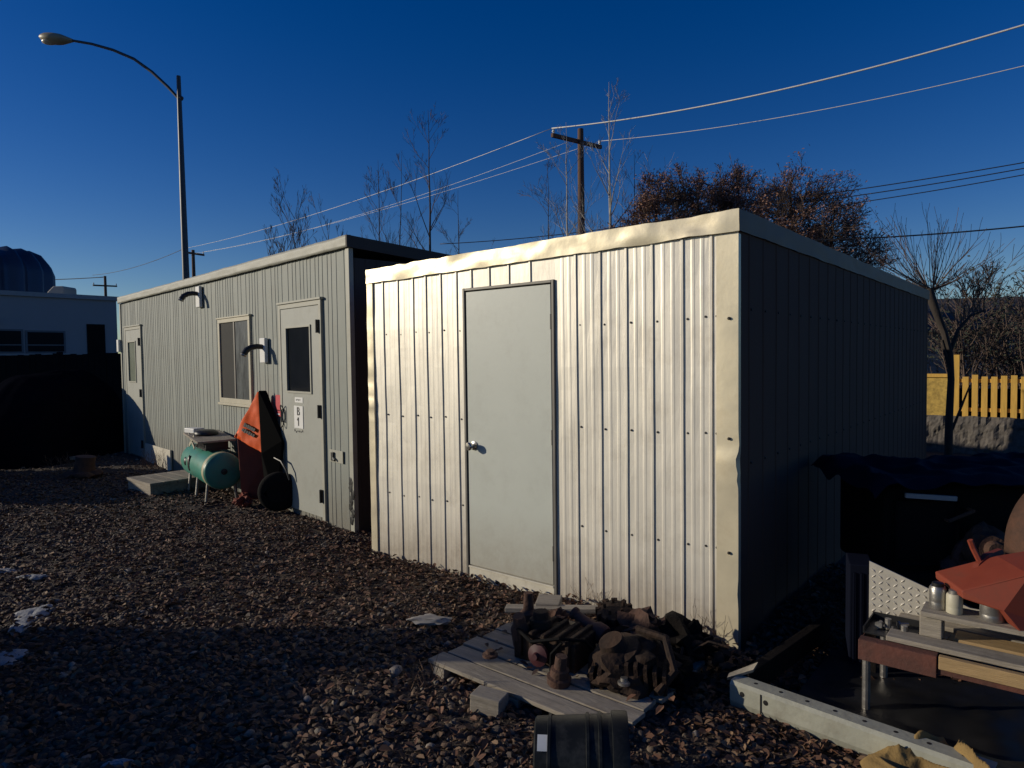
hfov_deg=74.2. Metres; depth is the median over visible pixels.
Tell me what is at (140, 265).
overhead cable
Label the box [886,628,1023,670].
plank
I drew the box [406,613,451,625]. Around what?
snow patch
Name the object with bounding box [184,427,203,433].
white block
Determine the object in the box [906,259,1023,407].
bush
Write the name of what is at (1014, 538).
rusty fender
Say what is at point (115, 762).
snow patch
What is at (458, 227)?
bare tree
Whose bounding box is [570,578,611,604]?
dry weed
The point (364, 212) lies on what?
bare tree
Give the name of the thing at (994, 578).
mower deck
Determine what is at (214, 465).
compressor tank
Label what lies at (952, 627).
plank
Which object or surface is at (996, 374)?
bush
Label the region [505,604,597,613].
timber bar
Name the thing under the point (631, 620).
scrap casting
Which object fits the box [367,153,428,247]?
bare tree
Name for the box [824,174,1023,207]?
overhead cable
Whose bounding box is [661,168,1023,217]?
overhead cable
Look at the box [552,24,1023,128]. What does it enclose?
overhead cable
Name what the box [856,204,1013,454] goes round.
crooked tree
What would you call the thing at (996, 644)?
plank
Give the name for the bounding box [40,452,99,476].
dry weed
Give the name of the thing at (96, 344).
door
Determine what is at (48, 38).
street lamp
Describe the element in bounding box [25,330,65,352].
window
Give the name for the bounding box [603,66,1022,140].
overhead cable
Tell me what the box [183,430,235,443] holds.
wooden board
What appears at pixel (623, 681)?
scrap disc
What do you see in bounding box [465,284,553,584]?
door
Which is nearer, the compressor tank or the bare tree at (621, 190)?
the compressor tank
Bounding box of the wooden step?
[127,470,209,495]
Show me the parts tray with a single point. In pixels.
(869, 627)
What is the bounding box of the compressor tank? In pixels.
[181,433,239,504]
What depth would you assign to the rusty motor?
3.72 m
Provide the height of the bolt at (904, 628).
0.045 m
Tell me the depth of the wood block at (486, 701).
3.07 m
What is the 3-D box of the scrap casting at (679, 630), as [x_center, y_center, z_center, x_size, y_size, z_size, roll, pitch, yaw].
[0.900,1.323,3.524,0.290,0.270,0.290,-1,2,-17]
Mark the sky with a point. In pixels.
(320, 93)
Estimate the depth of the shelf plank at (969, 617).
2.90 m
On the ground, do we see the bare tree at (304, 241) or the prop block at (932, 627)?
the bare tree at (304, 241)
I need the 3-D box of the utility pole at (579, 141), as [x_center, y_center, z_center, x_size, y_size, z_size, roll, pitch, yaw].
[3.005,-5.382,29.742,0.394,11.538,3.379,1,3,44]
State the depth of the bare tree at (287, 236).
38.88 m
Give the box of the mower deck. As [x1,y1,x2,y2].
[935,539,1023,630]
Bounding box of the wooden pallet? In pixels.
[428,620,704,726]
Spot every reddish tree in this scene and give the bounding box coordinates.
[600,165,720,230]
[637,162,758,222]
[685,156,838,246]
[726,148,896,273]
[784,178,902,273]
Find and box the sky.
[0,0,1023,353]
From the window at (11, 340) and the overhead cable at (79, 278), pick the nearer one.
the window at (11, 340)
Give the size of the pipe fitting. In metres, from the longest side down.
0.140 x 0.120 x 0.120 m
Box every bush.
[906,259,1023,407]
[938,245,1023,388]
[963,281,1023,388]
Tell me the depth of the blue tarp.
4.13 m
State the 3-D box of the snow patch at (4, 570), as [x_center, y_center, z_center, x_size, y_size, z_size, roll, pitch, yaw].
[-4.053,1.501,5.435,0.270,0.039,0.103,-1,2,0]
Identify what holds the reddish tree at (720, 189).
on the ground
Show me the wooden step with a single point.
(158, 483)
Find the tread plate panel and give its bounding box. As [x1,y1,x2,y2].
[869,561,1022,672]
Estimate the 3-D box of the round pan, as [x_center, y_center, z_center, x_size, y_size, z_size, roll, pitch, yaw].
[-3.740,0.590,8.276,0.280,0.065,0.280,1,3,0]
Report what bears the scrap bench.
on the ground
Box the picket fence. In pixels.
[927,355,1023,418]
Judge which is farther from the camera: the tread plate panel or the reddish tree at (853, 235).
the reddish tree at (853, 235)
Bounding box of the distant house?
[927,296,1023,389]
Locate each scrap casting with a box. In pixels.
[544,607,569,623]
[611,606,660,634]
[658,610,718,664]
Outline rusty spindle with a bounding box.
[569,607,610,643]
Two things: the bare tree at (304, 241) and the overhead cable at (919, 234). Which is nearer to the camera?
the overhead cable at (919, 234)
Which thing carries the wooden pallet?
on the ground
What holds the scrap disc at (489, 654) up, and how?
on the wooden pallet
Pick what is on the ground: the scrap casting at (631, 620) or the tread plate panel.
the tread plate panel
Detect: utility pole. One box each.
[93,276,116,295]
[189,250,204,276]
[551,128,601,234]
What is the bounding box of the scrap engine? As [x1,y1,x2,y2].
[511,591,595,673]
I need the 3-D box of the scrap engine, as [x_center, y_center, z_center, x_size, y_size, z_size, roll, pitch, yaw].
[0.189,1.286,3.499,0.498,0.270,0.351,1,3,34]
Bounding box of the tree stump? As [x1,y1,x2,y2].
[61,455,102,479]
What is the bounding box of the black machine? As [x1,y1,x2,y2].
[840,478,1023,608]
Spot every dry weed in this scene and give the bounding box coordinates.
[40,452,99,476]
[139,447,166,468]
[398,654,445,692]
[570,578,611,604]
[690,600,729,639]
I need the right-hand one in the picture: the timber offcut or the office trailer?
the timber offcut
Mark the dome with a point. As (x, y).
(24, 270)
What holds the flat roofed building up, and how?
on the ground
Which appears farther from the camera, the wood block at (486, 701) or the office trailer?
the office trailer
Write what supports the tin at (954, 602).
on the shelf plank at (969, 617)
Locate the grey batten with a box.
[905,493,957,500]
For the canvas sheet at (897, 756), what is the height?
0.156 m
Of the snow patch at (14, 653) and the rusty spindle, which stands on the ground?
the snow patch at (14, 653)
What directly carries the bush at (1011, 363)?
on the ground
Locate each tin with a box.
[929,581,946,610]
[946,588,962,614]
[979,604,1004,623]
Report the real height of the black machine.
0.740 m
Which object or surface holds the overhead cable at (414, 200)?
attached to the utility pole at (579, 141)
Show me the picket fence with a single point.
(936, 392)
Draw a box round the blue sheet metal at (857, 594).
[845,553,870,663]
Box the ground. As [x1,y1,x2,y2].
[0,391,1023,767]
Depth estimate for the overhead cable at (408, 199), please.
37.06 m
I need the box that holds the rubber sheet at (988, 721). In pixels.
[798,648,1023,760]
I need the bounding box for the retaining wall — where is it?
[926,415,1023,454]
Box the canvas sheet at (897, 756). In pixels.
[860,730,1023,767]
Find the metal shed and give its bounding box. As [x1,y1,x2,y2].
[365,208,929,651]
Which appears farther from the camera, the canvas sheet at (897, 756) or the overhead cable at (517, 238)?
the overhead cable at (517, 238)
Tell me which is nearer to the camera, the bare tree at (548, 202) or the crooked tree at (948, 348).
the crooked tree at (948, 348)
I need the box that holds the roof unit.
[48,286,76,293]
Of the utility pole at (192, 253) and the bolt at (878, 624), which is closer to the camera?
the bolt at (878, 624)
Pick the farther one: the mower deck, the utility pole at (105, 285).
the utility pole at (105, 285)
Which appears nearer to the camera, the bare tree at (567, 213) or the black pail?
the black pail
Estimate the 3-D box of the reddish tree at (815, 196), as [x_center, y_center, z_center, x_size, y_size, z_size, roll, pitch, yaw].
[10.555,-4.043,25.268,6.889,9.046,7.475,-1,2,0]
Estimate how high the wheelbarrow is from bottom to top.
1.286 m
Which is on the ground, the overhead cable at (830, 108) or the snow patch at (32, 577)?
the snow patch at (32, 577)
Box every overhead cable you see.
[55,277,102,279]
[97,250,179,274]
[189,128,551,247]
[200,138,577,252]
[205,142,596,251]
[442,220,662,243]
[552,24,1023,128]
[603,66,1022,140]
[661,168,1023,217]
[664,162,1023,213]
[815,225,1023,240]
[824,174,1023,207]
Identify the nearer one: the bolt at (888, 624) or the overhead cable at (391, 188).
the bolt at (888, 624)
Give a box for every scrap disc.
[482,648,497,659]
[618,676,629,686]
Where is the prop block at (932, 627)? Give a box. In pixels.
[919,616,944,638]
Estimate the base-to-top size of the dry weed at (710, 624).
0.268 m
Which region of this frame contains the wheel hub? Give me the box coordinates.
[595,597,633,630]
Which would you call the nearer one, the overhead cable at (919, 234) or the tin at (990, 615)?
the tin at (990, 615)
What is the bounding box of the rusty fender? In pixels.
[1004,494,1023,553]
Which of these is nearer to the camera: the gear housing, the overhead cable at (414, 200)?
the gear housing
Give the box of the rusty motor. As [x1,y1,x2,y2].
[961,521,1008,562]
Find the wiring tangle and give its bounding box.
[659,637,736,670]
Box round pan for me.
[194,429,218,435]
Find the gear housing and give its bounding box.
[587,625,682,699]
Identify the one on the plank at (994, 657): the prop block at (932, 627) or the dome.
the prop block at (932, 627)
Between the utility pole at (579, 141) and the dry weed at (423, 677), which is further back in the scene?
the utility pole at (579, 141)
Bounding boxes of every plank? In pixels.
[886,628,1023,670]
[899,612,1023,643]
[920,601,1023,636]
[938,654,1023,689]
[954,630,1023,656]
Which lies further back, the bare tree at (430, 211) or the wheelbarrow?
the bare tree at (430, 211)
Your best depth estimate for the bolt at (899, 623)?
3.12 m
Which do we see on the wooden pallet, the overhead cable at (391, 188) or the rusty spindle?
the rusty spindle
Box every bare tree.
[263,168,310,255]
[272,186,343,248]
[359,165,412,244]
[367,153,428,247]
[396,103,451,250]
[434,192,493,254]
[518,160,572,243]
[534,126,603,240]
[559,77,677,233]
[591,150,643,230]
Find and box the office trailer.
[116,234,493,532]
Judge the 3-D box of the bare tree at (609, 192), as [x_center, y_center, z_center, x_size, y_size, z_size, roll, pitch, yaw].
[3.922,-5.663,26.310,5.405,12.351,3.367,-3,3,-42]
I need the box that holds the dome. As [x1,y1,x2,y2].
[0,246,55,292]
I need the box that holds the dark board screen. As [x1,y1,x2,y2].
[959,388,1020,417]
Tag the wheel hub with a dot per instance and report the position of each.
(606, 609)
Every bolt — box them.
[875,620,882,628]
[883,617,893,629]
[897,621,908,627]
[901,625,907,631]
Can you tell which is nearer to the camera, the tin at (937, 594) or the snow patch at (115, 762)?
the snow patch at (115, 762)
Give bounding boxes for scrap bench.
[858,633,1023,709]
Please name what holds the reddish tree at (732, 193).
on the ground
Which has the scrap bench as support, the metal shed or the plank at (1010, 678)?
the plank at (1010, 678)
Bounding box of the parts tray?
[863,611,919,637]
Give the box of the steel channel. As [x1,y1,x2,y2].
[727,617,996,767]
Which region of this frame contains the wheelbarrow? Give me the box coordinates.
[234,391,292,510]
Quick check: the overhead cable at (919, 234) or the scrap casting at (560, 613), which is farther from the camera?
the overhead cable at (919, 234)
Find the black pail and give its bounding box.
[533,710,630,767]
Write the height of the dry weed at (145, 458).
0.362 m
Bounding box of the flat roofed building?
[0,290,117,355]
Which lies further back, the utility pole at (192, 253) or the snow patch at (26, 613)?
the utility pole at (192, 253)
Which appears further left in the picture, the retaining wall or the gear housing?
the gear housing
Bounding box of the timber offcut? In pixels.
[535,594,561,605]
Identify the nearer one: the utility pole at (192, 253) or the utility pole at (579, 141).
the utility pole at (579, 141)
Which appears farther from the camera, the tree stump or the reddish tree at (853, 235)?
the reddish tree at (853, 235)
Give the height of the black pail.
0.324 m
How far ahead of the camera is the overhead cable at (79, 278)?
74.37 m
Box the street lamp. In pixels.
[39,32,189,279]
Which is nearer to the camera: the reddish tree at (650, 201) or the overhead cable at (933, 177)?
the reddish tree at (650, 201)
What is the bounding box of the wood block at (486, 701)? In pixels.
[470,685,508,718]
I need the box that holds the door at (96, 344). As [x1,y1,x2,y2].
[86,324,105,353]
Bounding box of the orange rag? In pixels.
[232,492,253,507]
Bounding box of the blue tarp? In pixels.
[811,452,1023,497]
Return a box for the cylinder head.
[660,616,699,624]
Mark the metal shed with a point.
(659, 418)
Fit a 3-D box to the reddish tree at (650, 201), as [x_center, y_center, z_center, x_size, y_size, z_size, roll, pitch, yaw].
[5.551,-4.050,27.069,6.384,9.057,5.858,-1,2,0]
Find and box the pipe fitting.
[547,653,571,689]
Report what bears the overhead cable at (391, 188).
attached to the utility pole at (579, 141)
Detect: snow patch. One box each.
[0,568,20,572]
[0,649,27,665]
[8,604,52,635]
[15,574,48,580]
[100,758,133,767]
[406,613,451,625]
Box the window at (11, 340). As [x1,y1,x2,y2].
[0,329,23,352]
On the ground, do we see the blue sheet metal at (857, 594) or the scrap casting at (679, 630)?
the blue sheet metal at (857, 594)

